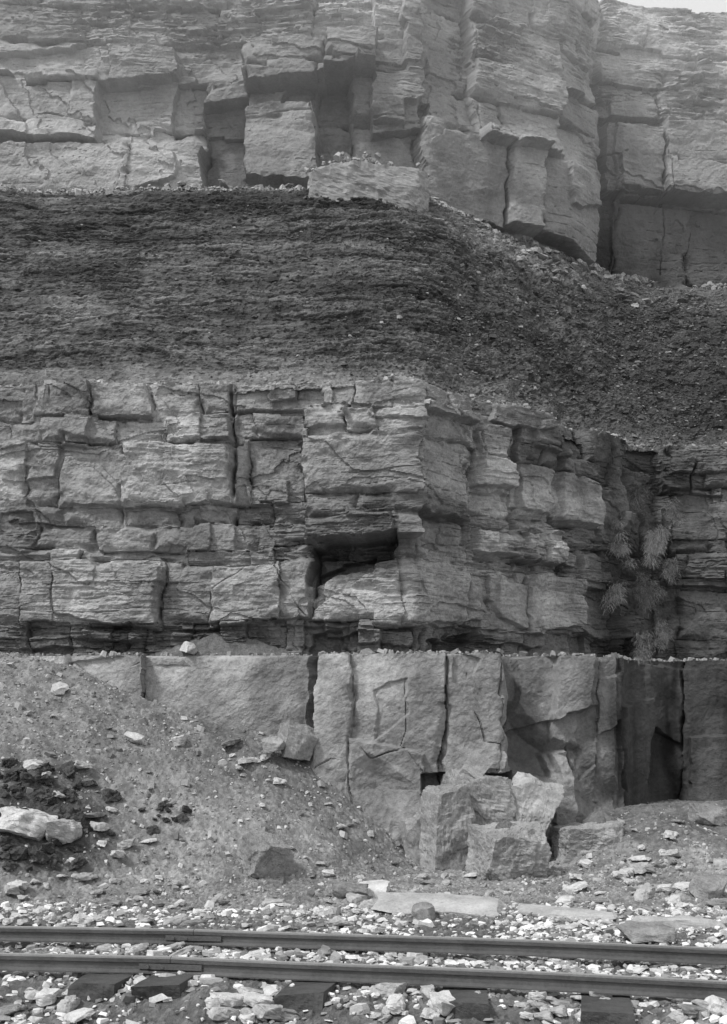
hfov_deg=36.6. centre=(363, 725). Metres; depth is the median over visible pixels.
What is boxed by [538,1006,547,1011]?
loose stone
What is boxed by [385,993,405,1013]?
loose stone
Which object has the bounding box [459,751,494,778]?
stone flake
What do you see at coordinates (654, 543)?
grass tuft
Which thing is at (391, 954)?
loose stone
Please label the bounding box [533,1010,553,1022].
loose stone
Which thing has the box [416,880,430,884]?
loose stone
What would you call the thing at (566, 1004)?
loose stone
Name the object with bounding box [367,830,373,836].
loose stone
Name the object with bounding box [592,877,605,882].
loose stone
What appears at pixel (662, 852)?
loose stone
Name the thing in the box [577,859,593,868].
loose stone
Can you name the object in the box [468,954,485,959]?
loose stone
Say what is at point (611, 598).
grass tuft
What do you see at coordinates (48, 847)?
earth clod
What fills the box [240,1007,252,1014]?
loose stone
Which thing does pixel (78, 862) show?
earth clod
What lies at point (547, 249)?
loose stone
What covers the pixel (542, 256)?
loose stone
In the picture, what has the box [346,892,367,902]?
loose stone
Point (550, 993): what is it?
loose stone
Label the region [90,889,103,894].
loose stone
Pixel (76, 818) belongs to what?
earth clod
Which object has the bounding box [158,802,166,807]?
earth clod
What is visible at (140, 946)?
loose stone
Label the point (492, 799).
rock block
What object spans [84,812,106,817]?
loose stone
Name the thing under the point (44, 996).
loose stone
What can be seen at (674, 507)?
grass tuft
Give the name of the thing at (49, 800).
earth clod
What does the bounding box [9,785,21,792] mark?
earth clod
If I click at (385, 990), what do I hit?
loose stone
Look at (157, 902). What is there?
loose stone
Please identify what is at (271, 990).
loose stone
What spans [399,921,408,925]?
loose stone
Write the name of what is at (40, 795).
earth clod
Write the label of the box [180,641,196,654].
loose stone
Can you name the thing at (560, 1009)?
loose stone
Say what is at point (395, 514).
rock face
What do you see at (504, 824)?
debris heap
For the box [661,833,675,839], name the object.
loose stone
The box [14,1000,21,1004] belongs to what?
loose stone
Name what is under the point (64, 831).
boulder
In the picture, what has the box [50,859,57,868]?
earth clod
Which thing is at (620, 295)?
loose stone
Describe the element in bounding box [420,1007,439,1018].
loose stone
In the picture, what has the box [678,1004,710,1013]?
loose stone
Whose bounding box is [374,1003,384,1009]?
loose stone
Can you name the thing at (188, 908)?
loose stone
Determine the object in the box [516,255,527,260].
loose stone
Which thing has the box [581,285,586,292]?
loose stone
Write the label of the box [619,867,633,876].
loose stone
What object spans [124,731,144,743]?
loose stone
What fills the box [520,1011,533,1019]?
loose stone
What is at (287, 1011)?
loose stone
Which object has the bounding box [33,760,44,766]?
loose stone
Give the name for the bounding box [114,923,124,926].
loose stone
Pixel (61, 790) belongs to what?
earth clod
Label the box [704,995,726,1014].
loose stone
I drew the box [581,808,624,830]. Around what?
debris heap
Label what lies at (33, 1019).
loose stone
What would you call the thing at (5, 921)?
loose stone
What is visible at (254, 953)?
loose stone
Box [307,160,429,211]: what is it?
tabular block
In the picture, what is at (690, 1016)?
loose stone
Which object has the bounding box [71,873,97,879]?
loose stone
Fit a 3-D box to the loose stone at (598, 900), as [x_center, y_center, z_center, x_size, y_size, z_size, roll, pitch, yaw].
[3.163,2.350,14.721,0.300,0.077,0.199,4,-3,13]
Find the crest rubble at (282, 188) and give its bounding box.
[0,183,726,289]
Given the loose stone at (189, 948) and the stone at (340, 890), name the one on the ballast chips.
the loose stone at (189, 948)
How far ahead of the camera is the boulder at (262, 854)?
16.49 m
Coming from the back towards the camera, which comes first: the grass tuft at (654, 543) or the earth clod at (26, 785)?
the grass tuft at (654, 543)
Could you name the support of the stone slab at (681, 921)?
on the quarry floor
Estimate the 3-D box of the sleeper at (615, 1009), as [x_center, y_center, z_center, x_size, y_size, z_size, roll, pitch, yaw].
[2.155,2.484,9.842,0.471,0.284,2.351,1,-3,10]
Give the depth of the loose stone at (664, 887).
15.55 m
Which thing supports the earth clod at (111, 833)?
on the quarry floor
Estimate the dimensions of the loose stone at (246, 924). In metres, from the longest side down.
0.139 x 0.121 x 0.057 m
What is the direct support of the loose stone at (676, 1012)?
on the quarry floor
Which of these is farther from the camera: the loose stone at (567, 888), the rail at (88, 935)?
the loose stone at (567, 888)
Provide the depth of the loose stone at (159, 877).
15.96 m
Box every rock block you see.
[278,720,318,760]
[402,817,420,863]
[413,783,475,870]
[441,768,516,824]
[465,821,551,880]
[511,771,563,833]
[550,820,623,863]
[688,803,726,825]
[689,875,726,899]
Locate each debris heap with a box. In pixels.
[148,633,300,666]
[495,820,516,828]
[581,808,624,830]
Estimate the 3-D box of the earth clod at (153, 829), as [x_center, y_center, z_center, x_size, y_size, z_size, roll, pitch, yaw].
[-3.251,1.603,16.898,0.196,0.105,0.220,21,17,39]
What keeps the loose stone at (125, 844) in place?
on the quarry floor
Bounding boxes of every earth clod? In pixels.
[0,758,17,767]
[0,789,9,797]
[0,836,11,845]
[0,851,10,858]
[2,863,13,871]
[3,769,18,782]
[6,861,18,869]
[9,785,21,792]
[9,846,27,860]
[12,792,23,798]
[13,768,27,775]
[20,771,34,786]
[22,779,39,790]
[24,865,32,870]
[28,848,50,863]
[34,790,47,800]
[35,769,46,775]
[35,775,46,783]
[37,775,54,783]
[39,842,55,853]
[41,793,54,805]
[42,763,54,770]
[45,802,61,815]
[45,838,63,846]
[46,853,60,863]
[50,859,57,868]
[55,787,65,793]
[58,763,74,778]
[58,813,72,819]
[63,786,77,796]
[64,760,79,771]
[64,806,84,816]
[65,794,76,801]
[65,844,83,851]
[69,815,87,824]
[69,856,87,870]
[72,781,80,789]
[81,780,96,786]
[102,788,121,801]
[107,831,115,835]
[146,825,159,833]
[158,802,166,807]
[162,817,170,822]
[176,813,188,822]
[182,805,189,812]
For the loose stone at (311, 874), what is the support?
on the quarry floor
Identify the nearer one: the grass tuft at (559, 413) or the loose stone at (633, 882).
the loose stone at (633, 882)
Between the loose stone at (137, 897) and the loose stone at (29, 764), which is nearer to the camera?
the loose stone at (137, 897)
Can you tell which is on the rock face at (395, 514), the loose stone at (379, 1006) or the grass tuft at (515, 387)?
the grass tuft at (515, 387)
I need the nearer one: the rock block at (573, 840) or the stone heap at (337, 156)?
the rock block at (573, 840)
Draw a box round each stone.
[0,1003,28,1014]
[2,918,13,924]
[4,884,19,894]
[7,880,29,889]
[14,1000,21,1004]
[17,895,27,898]
[17,919,27,924]
[20,1011,29,1016]
[23,711,32,714]
[23,759,39,769]
[24,989,39,999]
[28,1016,43,1022]
[30,878,40,882]
[31,1009,42,1015]
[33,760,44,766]
[35,987,60,1006]
[41,771,51,775]
[43,882,49,888]
[44,913,57,920]
[46,1005,55,1012]
[51,682,68,694]
[53,790,65,797]
[55,923,66,926]
[56,995,80,1013]
[62,1008,94,1022]
[65,949,76,953]
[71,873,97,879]
[71,913,93,924]
[73,872,93,881]
[74,760,92,768]
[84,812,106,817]
[90,821,111,830]
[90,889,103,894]
[92,914,102,921]
[95,944,111,953]
[96,840,106,846]
[106,806,117,812]
[108,900,123,905]
[109,878,122,883]
[110,850,125,857]
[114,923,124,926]
[117,838,135,849]
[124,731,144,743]
[125,947,135,954]
[128,887,150,895]
[131,943,148,949]
[132,906,140,911]
[133,895,143,899]
[139,838,156,842]
[153,899,168,905]
[155,875,162,879]
[163,914,188,925]
[163,941,185,949]
[169,945,194,955]
[171,735,186,746]
[172,880,180,885]
[174,899,185,906]
[177,181,187,186]
[179,919,203,926]
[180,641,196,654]
[181,906,193,910]
[189,182,196,187]
[205,997,222,1008]
[206,1007,240,1020]
[211,893,224,902]
[213,992,244,1006]
[217,900,229,903]
[217,952,228,958]
[218,179,228,186]
[221,738,240,745]
[237,987,262,993]
[238,757,257,763]
[238,1012,254,1023]
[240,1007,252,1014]
[241,923,252,926]
[243,990,273,1006]
[248,949,265,956]
[252,1004,281,1019]
[255,954,270,959]
[260,754,269,760]
[261,736,284,753]
[261,899,286,906]
[263,985,279,995]
[271,1013,299,1020]
[273,777,286,784]
[275,903,290,906]
[281,1008,297,1013]
[284,951,307,958]
[285,183,294,187]
[302,921,315,925]
[307,872,315,877]
[313,908,324,913]
[313,956,324,961]
[320,945,330,955]
[322,869,334,876]
[323,890,331,896]
[323,898,333,902]
[327,916,350,925]
[331,882,367,898]
[335,823,348,828]
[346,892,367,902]
[351,908,364,913]
[358,898,376,908]
[366,982,406,997]
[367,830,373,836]
[369,1012,383,1018]
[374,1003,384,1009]
[378,1014,391,1023]
[382,1006,389,1014]
[385,952,397,957]
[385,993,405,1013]
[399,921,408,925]
[405,888,419,892]
[406,988,417,991]
[411,902,435,920]
[414,955,427,964]
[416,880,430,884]
[417,873,427,877]
[420,984,434,997]
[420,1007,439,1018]
[426,999,433,1008]
[429,990,454,1015]
[441,872,447,878]
[442,879,449,884]
[448,873,456,879]
[455,954,476,961]
[462,872,476,876]
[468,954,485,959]
[483,220,496,228]
[484,891,493,895]
[502,891,511,894]
[502,919,509,924]
[512,1002,528,1006]
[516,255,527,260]
[517,956,532,962]
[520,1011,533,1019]
[527,999,549,1008]
[528,991,546,1000]
[530,246,541,254]
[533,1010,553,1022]
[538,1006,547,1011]
[539,253,548,258]
[541,991,559,996]
[544,247,551,253]
[544,259,552,264]
[547,957,562,964]
[548,1005,567,1015]
[555,895,575,902]
[559,1002,570,1008]
[562,884,578,893]
[569,873,582,879]
[570,994,580,999]
[571,881,588,891]
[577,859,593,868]
[579,262,588,270]
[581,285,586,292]
[588,263,597,270]
[588,897,608,903]
[589,991,612,996]
[590,270,597,275]
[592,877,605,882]
[594,891,605,894]
[602,274,613,280]
[611,293,625,298]
[612,287,624,291]
[612,870,628,879]
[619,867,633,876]
[622,877,642,885]
[623,300,632,303]
[628,855,646,860]
[629,292,638,297]
[630,303,638,307]
[630,862,653,873]
[634,882,655,900]
[634,905,655,911]
[637,844,645,849]
[644,867,655,872]
[651,860,663,865]
[656,884,672,891]
[658,849,667,855]
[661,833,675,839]
[663,830,678,838]
[666,1011,688,1022]
[667,849,681,856]
[667,894,681,905]
[669,998,683,1001]
[671,819,685,823]
[674,882,689,890]
[674,1010,684,1015]
[675,902,688,907]
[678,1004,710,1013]
[687,1014,696,1018]
[691,999,708,1007]
[701,1010,709,1016]
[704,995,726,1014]
[705,898,726,907]
[713,858,726,868]
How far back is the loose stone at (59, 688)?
18.89 m
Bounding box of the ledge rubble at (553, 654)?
[1,648,726,662]
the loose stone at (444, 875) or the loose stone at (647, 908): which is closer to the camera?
the loose stone at (647, 908)
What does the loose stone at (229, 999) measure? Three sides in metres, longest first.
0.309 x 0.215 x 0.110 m
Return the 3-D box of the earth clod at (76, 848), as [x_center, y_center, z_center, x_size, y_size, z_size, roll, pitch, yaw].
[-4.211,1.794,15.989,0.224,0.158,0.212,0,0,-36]
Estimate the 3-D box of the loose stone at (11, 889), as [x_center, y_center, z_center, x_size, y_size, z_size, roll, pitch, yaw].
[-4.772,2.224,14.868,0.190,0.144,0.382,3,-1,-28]
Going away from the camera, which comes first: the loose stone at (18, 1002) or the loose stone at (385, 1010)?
the loose stone at (385, 1010)
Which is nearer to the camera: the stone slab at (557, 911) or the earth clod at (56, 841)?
the stone slab at (557, 911)
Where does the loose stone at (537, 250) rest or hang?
on the shale slope
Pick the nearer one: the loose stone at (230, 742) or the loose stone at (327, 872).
the loose stone at (327, 872)
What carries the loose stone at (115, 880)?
on the quarry floor
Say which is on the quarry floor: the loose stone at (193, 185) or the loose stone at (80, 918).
the loose stone at (80, 918)
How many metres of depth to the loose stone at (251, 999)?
9.39 m
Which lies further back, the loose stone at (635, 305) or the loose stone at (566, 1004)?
the loose stone at (635, 305)
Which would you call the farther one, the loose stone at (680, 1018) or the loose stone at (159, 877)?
the loose stone at (159, 877)
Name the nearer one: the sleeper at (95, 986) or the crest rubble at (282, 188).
the sleeper at (95, 986)
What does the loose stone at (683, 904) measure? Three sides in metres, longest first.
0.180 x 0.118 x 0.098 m
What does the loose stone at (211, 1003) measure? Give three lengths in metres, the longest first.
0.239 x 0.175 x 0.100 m
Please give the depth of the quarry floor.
17.12 m
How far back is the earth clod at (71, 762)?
17.37 m
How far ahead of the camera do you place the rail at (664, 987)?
9.71 m
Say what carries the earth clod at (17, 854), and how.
on the quarry floor
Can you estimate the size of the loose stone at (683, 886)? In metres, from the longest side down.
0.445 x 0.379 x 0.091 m
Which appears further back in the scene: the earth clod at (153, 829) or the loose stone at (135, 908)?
the earth clod at (153, 829)
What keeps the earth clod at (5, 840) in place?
on the quarry floor
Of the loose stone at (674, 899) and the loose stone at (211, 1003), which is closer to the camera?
the loose stone at (211, 1003)
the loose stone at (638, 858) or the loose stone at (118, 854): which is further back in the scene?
the loose stone at (638, 858)
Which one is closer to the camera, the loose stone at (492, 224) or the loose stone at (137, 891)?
the loose stone at (137, 891)
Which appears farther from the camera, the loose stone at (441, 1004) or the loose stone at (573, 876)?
the loose stone at (573, 876)
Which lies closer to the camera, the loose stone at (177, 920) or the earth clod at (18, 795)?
the loose stone at (177, 920)
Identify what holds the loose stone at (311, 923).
on the quarry floor
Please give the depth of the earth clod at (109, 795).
17.16 m
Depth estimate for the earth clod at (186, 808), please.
17.31 m
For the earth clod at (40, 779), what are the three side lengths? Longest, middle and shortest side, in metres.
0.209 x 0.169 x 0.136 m
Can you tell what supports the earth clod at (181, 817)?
on the quarry floor
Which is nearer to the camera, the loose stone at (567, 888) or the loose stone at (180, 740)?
the loose stone at (567, 888)
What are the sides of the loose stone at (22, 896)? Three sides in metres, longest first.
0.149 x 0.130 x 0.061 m
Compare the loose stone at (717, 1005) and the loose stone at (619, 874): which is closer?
the loose stone at (717, 1005)
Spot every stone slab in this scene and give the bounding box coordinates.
[359,879,389,896]
[371,892,507,917]
[516,903,621,920]
[616,920,676,943]
[631,915,725,928]
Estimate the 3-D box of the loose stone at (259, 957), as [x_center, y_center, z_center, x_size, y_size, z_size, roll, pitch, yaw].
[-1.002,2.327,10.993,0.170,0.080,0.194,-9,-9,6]
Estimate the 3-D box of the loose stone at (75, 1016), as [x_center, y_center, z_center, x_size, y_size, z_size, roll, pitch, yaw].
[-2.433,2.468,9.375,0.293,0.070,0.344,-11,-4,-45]
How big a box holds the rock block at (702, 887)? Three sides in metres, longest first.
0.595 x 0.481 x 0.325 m
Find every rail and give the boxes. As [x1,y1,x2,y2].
[0,926,220,944]
[0,953,201,973]
[170,956,726,1000]
[193,929,726,964]
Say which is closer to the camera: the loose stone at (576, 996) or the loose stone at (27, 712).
the loose stone at (576, 996)
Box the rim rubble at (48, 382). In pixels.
[0,374,726,447]
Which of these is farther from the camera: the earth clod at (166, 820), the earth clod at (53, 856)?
the earth clod at (166, 820)
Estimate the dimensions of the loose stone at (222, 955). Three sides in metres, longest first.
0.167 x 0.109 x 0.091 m
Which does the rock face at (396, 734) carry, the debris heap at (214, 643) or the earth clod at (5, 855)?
the debris heap at (214, 643)
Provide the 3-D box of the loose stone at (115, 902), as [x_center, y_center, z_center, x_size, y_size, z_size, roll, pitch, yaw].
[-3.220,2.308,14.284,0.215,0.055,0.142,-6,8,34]
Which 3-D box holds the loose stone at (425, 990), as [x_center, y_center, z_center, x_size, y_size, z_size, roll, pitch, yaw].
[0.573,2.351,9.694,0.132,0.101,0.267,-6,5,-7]
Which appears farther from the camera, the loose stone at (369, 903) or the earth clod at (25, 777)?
the earth clod at (25, 777)
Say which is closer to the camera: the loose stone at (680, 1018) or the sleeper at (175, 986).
the loose stone at (680, 1018)
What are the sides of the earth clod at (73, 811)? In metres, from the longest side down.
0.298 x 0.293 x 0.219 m
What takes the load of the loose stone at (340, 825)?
on the quarry floor
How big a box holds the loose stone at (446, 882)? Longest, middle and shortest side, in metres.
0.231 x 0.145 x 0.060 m
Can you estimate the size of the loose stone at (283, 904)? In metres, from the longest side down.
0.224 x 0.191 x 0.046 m
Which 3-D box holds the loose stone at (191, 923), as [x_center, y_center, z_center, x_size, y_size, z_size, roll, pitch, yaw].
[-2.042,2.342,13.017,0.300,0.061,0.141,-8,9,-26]
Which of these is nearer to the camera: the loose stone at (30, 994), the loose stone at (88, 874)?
the loose stone at (30, 994)
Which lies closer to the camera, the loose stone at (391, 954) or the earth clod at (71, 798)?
the loose stone at (391, 954)
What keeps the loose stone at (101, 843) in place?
on the quarry floor
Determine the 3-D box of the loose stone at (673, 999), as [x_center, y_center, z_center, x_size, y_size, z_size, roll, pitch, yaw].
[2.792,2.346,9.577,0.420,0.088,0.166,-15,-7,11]
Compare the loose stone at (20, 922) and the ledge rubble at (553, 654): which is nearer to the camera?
the loose stone at (20, 922)
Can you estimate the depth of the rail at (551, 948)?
11.10 m
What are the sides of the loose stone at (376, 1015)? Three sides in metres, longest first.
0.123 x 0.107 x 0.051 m
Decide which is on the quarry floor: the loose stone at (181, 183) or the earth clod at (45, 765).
the earth clod at (45, 765)
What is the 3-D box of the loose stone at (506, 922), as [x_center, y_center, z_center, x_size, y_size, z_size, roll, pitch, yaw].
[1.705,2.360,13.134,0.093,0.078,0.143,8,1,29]
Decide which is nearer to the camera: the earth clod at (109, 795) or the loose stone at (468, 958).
the loose stone at (468, 958)
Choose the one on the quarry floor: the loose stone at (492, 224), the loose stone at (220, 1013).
the loose stone at (220, 1013)
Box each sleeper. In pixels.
[67,973,135,1002]
[131,974,194,1000]
[274,980,338,1013]
[441,966,489,1022]
[580,993,635,1023]
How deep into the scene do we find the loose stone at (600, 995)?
9.45 m
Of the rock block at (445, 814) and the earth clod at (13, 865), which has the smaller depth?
the earth clod at (13, 865)
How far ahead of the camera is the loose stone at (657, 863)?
17.46 m
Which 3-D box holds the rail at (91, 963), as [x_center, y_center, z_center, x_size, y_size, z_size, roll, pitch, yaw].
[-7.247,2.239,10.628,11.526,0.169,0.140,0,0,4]
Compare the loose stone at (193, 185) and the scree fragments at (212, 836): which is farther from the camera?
the loose stone at (193, 185)
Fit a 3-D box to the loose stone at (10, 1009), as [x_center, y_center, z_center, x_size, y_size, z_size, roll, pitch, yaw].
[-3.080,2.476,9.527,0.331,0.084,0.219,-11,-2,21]
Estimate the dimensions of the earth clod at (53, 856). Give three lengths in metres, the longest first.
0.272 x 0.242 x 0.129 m
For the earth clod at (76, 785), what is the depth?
17.05 m
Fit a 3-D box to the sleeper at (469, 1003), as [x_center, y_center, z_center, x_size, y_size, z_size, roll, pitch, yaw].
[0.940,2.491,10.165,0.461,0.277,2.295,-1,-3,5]
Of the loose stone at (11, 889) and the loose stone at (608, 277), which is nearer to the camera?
the loose stone at (11, 889)
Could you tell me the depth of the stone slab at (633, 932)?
11.94 m
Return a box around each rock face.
[0,0,726,291]
[0,376,726,660]
[29,653,726,846]
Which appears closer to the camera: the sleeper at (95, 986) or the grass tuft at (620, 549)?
the sleeper at (95, 986)
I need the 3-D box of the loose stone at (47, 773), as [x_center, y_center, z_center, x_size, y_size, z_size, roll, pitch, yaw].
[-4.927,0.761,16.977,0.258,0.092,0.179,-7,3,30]
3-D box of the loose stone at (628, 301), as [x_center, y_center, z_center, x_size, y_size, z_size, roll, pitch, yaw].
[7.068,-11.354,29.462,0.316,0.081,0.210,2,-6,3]
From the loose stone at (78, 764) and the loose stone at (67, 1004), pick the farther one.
the loose stone at (78, 764)
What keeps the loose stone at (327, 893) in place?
on the quarry floor
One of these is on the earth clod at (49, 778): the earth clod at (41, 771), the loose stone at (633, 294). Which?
the earth clod at (41, 771)
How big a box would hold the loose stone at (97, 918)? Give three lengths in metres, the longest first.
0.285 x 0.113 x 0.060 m
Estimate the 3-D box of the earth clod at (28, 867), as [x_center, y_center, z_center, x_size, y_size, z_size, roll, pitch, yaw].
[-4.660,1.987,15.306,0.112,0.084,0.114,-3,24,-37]
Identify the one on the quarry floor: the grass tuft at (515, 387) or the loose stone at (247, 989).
the loose stone at (247, 989)
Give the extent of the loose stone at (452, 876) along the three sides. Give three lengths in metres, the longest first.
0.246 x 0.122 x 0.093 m
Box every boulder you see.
[0,806,57,840]
[45,819,82,843]
[237,830,293,878]
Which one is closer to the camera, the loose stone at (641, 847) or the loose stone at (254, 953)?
the loose stone at (254, 953)
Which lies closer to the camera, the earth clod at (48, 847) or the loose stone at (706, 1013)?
the loose stone at (706, 1013)
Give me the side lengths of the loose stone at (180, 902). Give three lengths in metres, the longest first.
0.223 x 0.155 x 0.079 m
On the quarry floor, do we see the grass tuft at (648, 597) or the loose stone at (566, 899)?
the loose stone at (566, 899)
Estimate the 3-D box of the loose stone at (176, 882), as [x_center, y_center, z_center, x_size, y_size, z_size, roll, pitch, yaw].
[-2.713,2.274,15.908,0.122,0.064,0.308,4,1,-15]
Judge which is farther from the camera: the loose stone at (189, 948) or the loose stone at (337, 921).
the loose stone at (337, 921)
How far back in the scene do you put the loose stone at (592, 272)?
29.52 m
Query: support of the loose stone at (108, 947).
on the ballast chips
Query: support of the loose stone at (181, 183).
on the shale slope
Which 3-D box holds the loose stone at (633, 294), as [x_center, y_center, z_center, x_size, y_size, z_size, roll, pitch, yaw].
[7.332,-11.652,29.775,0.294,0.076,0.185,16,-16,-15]
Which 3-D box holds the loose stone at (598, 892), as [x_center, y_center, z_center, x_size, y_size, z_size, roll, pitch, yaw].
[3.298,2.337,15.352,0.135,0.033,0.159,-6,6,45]
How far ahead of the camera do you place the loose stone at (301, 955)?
11.07 m
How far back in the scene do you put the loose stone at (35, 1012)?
9.56 m
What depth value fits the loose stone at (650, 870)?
17.08 m
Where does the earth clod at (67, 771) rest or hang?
on the quarry floor
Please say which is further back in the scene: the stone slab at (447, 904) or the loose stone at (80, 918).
the stone slab at (447, 904)
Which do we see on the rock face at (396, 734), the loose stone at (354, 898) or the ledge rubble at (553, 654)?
the ledge rubble at (553, 654)
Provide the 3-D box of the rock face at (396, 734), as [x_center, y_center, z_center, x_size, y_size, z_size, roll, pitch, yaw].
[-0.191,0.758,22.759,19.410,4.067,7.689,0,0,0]
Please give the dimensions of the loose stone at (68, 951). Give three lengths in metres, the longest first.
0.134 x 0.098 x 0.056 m
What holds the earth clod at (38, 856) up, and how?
on the quarry floor
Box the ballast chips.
[0,901,726,1023]
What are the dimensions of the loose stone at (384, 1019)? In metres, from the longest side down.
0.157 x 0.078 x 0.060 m
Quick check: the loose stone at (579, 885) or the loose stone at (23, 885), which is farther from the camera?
the loose stone at (579, 885)
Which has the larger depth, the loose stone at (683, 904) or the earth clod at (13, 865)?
the earth clod at (13, 865)
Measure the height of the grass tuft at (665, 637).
0.819 m
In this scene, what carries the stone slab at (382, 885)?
on the quarry floor
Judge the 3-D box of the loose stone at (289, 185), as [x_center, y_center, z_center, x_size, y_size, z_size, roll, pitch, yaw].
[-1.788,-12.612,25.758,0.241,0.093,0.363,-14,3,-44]
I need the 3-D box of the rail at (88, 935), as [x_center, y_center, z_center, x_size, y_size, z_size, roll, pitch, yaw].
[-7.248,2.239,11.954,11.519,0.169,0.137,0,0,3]
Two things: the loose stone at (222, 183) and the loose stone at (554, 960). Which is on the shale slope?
the loose stone at (222, 183)
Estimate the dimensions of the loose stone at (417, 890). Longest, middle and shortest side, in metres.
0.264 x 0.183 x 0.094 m
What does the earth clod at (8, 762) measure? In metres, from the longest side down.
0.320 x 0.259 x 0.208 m
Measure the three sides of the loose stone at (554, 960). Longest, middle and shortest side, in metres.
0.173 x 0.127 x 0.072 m
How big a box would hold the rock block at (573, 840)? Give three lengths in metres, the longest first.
1.232 x 0.750 x 0.723 m
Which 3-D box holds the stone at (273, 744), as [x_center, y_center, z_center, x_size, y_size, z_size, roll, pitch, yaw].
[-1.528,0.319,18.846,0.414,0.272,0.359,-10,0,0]
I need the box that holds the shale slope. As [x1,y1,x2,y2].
[0,186,726,452]
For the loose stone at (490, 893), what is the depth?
15.39 m
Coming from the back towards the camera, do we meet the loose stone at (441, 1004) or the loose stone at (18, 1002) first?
the loose stone at (18, 1002)
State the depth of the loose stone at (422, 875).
16.96 m
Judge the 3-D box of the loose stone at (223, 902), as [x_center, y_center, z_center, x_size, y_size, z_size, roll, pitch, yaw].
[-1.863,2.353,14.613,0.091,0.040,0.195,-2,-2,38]
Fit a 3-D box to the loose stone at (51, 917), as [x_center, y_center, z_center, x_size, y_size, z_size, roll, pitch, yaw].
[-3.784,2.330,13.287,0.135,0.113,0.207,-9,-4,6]
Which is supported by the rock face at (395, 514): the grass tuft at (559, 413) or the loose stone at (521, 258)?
the grass tuft at (559, 413)
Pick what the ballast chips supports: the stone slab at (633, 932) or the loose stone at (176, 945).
the loose stone at (176, 945)
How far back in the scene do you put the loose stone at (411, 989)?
9.74 m
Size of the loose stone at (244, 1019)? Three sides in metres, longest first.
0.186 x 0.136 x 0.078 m
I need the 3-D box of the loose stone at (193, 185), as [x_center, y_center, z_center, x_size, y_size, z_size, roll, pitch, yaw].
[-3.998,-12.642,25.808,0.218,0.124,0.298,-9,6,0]
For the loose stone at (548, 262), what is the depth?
27.89 m
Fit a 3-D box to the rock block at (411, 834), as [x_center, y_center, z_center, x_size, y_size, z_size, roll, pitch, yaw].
[0.912,2.001,18.715,0.456,0.904,0.428,-6,2,-15]
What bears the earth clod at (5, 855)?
on the quarry floor
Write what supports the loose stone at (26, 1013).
on the quarry floor
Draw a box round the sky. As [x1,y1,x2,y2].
[598,0,726,13]
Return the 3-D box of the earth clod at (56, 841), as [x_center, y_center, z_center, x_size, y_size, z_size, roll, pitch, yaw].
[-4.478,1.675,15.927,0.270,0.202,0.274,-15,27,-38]
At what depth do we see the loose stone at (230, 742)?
18.86 m
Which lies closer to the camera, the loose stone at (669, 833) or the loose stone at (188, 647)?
the loose stone at (669, 833)
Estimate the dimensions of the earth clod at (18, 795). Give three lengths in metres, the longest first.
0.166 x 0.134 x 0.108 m
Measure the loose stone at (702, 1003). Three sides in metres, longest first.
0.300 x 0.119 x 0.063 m
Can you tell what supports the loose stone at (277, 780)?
on the quarry floor
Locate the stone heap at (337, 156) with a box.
[303,151,429,176]
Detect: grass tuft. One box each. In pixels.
[501,379,524,402]
[549,402,565,423]
[598,580,628,613]
[606,518,638,570]
[627,479,650,516]
[628,572,665,617]
[631,630,657,663]
[640,525,671,568]
[649,617,674,651]
[661,556,679,584]
[662,497,683,525]
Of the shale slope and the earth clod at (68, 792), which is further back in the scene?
the shale slope
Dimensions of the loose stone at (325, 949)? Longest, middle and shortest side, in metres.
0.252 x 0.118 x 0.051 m
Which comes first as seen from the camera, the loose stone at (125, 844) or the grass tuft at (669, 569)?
the loose stone at (125, 844)
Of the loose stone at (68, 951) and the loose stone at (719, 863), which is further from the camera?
the loose stone at (719, 863)
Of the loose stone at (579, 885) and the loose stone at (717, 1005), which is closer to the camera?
the loose stone at (717, 1005)
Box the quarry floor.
[0,653,726,1023]
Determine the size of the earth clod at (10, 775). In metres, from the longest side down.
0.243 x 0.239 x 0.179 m
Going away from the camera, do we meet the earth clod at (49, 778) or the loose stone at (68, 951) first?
the loose stone at (68, 951)
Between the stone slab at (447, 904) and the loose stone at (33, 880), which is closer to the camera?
the stone slab at (447, 904)
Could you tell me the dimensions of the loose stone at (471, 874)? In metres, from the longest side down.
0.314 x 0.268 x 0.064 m
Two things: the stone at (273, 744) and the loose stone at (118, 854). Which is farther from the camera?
the stone at (273, 744)
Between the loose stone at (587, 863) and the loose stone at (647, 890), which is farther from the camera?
the loose stone at (587, 863)
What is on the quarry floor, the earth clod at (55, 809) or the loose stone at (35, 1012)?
the earth clod at (55, 809)
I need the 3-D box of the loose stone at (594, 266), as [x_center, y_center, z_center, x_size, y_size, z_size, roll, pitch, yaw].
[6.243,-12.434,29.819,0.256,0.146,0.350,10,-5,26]
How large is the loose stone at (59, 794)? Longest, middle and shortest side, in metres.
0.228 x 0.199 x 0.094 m
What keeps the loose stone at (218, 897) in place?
on the quarry floor
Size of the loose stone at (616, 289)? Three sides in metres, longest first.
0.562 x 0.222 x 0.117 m
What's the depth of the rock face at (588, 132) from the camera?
27.31 m
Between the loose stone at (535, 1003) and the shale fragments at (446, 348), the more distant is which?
the shale fragments at (446, 348)
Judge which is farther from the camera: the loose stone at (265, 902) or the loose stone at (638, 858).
the loose stone at (638, 858)
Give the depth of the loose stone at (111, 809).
16.90 m
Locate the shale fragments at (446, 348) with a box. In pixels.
[0,189,726,451]
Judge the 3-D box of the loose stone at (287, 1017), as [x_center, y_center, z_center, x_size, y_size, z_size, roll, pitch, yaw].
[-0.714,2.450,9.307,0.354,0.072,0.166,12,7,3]
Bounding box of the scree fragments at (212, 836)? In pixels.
[0,653,726,926]

